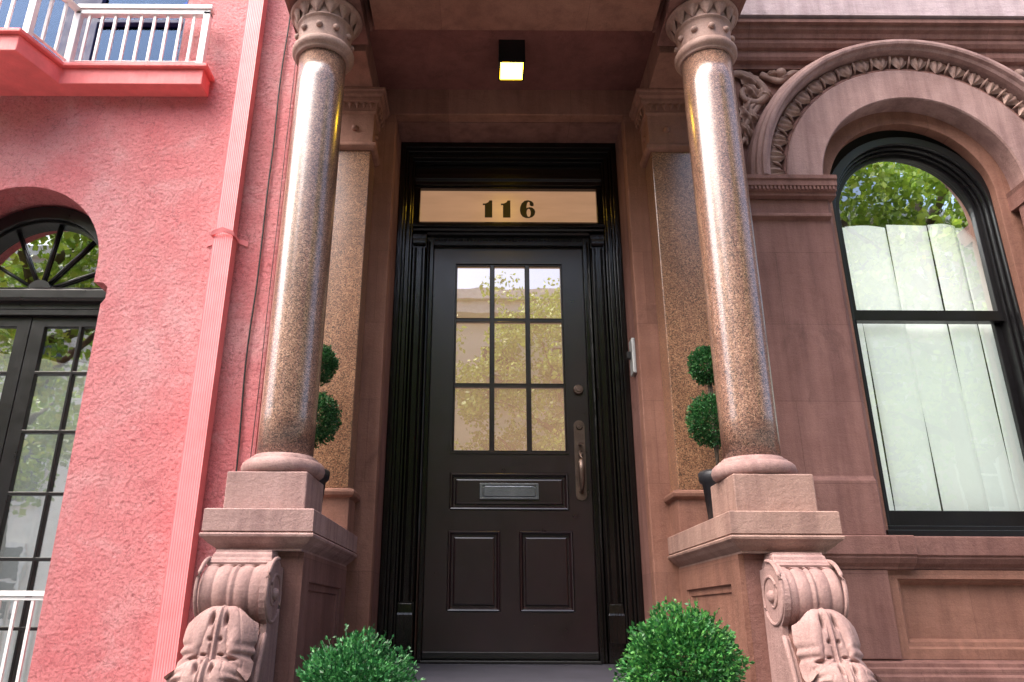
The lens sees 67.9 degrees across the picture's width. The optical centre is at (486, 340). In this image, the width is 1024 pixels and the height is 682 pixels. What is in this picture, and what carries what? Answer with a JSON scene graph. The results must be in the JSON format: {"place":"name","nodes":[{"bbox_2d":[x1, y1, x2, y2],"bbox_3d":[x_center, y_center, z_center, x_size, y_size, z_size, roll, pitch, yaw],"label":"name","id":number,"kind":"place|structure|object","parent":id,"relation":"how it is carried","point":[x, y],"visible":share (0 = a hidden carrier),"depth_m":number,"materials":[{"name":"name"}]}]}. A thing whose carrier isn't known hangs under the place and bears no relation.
{"place":"outdoors","nodes":[
{"label":"outdoors","id":0,"kind":"place"},
{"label":"pavement","id":1,"kind":"structure","parent":0,"visible":0},
{"bbox_2d":[394,663,677,681],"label":"stone stoop","id":2,"kind":"object","parent":1,"relation":"on","point":[515,672],"visible":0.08,"depth_m":3.27,"materials":[{"name":"stone"}]},
{"bbox_2d":[295,623,424,681],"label":"potted boxwood","id":3,"kind":"object","parent":2,"relation":"on","point":[373,667],"visible":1,"depth_m":2.27,"materials":[{"name":"green plant"}]},
{"bbox_2d":[609,597,754,681],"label":"potted boxwood","id":4,"kind":"object","parent":2,"relation":"on","point":[659,647],"visible":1,"depth_m":2.27,"materials":[{"name":"green plant"}]},
{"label":"ground","id":5,"kind":"structure","parent":0,"visible":0},
{"bbox_2d":[0,0,297,681],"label":"pink house","id":6,"kind":"structure","parent":5,"relation":"on","point":[115,119],"depth_m":4.30,"materials":[{"name":"paint"}]},
{"bbox_2d":[0,353,88,681],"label":"sheer curtain","id":7,"kind":"object","parent":6,"relation":"in","point":[25,512],"visible":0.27,"depth_m":4.25,"materials":[{"name":"grey fabric"}]},
{"bbox_2d":[0,206,105,681],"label":"arched window","id":8,"kind":"structure","parent":6,"relation":"in","point":[34,309],"depth_m":4.33,"materials":[{"name":"black paint"}]},
{"bbox_2d":[0,0,188,60],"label":"balcony window","id":9,"kind":"structure","parent":6,"relation":"in","point":[21,6],"depth_m":4.96,"materials":[{"name":"blue glass"}]},
{"bbox_2d":[150,0,267,681],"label":"downspout","id":10,"kind":"object","parent":6,"relation":"attached to","point":[175,605],"visible":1,"depth_m":3.93,"materials":[{"name":"pink metal"}]},
{"bbox_2d":[235,16,290,470],"bbox_3d":[-1.258,-0.805,4.343,0.029,5.920,0.012,0,-20,0],"label":"wall cable","id":11,"kind":"object","parent":6,"relation":"attached to","point":[260,252],"depth_m":4.22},
{"bbox_2d":[250,63,295,456],"bbox_3d":[-1.184,-0.805,4.343,0.009,5.920,0.008,0,-20,0],"label":"wall cable","id":12,"kind":"object","parent":6,"relation":"attached to","point":[272,266],"depth_m":4.19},
{"bbox_2d":[164,0,1023,681],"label":"brownstone house","id":13,"kind":"structure","parent":5,"relation":"on","point":[484,276],"depth_m":4.10,"materials":[{"name":"brown stone"}]},
{"bbox_2d":[314,343,342,502],"bbox_3d":[-0.800,0.408,3.472,0.265,0.852,0.271,0,-20,0],"label":"ball topiary","id":14,"kind":"object","parent":13,"relation":"on","point":[329,417],"visible":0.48,"depth_m":3.48,"materials":[{"name":"green plant"}]},
{"bbox_2d":[421,247,598,659],"bbox_3d":[0.127,0.528,4.332,0.923,2.384,0.118,0,-20,0],"label":"door","id":15,"kind":"structure","parent":13,"relation":"in","point":[510,551],"depth_m":4.29,"materials":[{"name":"paint"}]},
{"bbox_2d":[498,40,524,80],"bbox_3d":[0.138,-1.575,4.266,0.146,0.150,0.160,0,-20,0],"label":"porch lantern","id":16,"kind":"object","parent":13,"relation":"hanging from","point":[511,60],"visible":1,"depth_m":4.20,"materials":[{"name":"white glass"}]},
{"bbox_2d":[626,338,636,376],"bbox_3d":[0.789,0.089,4.164,0.040,0.200,0.085,0,-20,0],"label":"door intercom","id":17,"kind":"object","parent":13,"relation":"attached to","point":[631,355],"depth_m":4.15,"materials":[{"name":"silver metal"}]},
{"bbox_2d":[684,345,720,519],"bbox_3d":[1.047,0.417,3.476,0.266,0.856,0.265,0,-20,0],"label":"ball topiary","id":18,"kind":"object","parent":13,"relation":"on","point":[702,374],"visible":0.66,"depth_m":3.47,"materials":[{"name":"green plant"}]},
{"bbox_2d":[830,137,1023,536],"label":"arched window","id":19,"kind":"structure","parent":13,"relation":"in","point":[938,182],"depth_m":4.50,"materials":[{"name":"black paint"}]},
{"bbox_2d":[842,224,1023,510],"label":"curtain","id":20,"kind":"object","parent":13,"relation":"attached to","point":[915,373],"depth_m":4.38,"materials":[{"name":"white fabric"}]}
]}

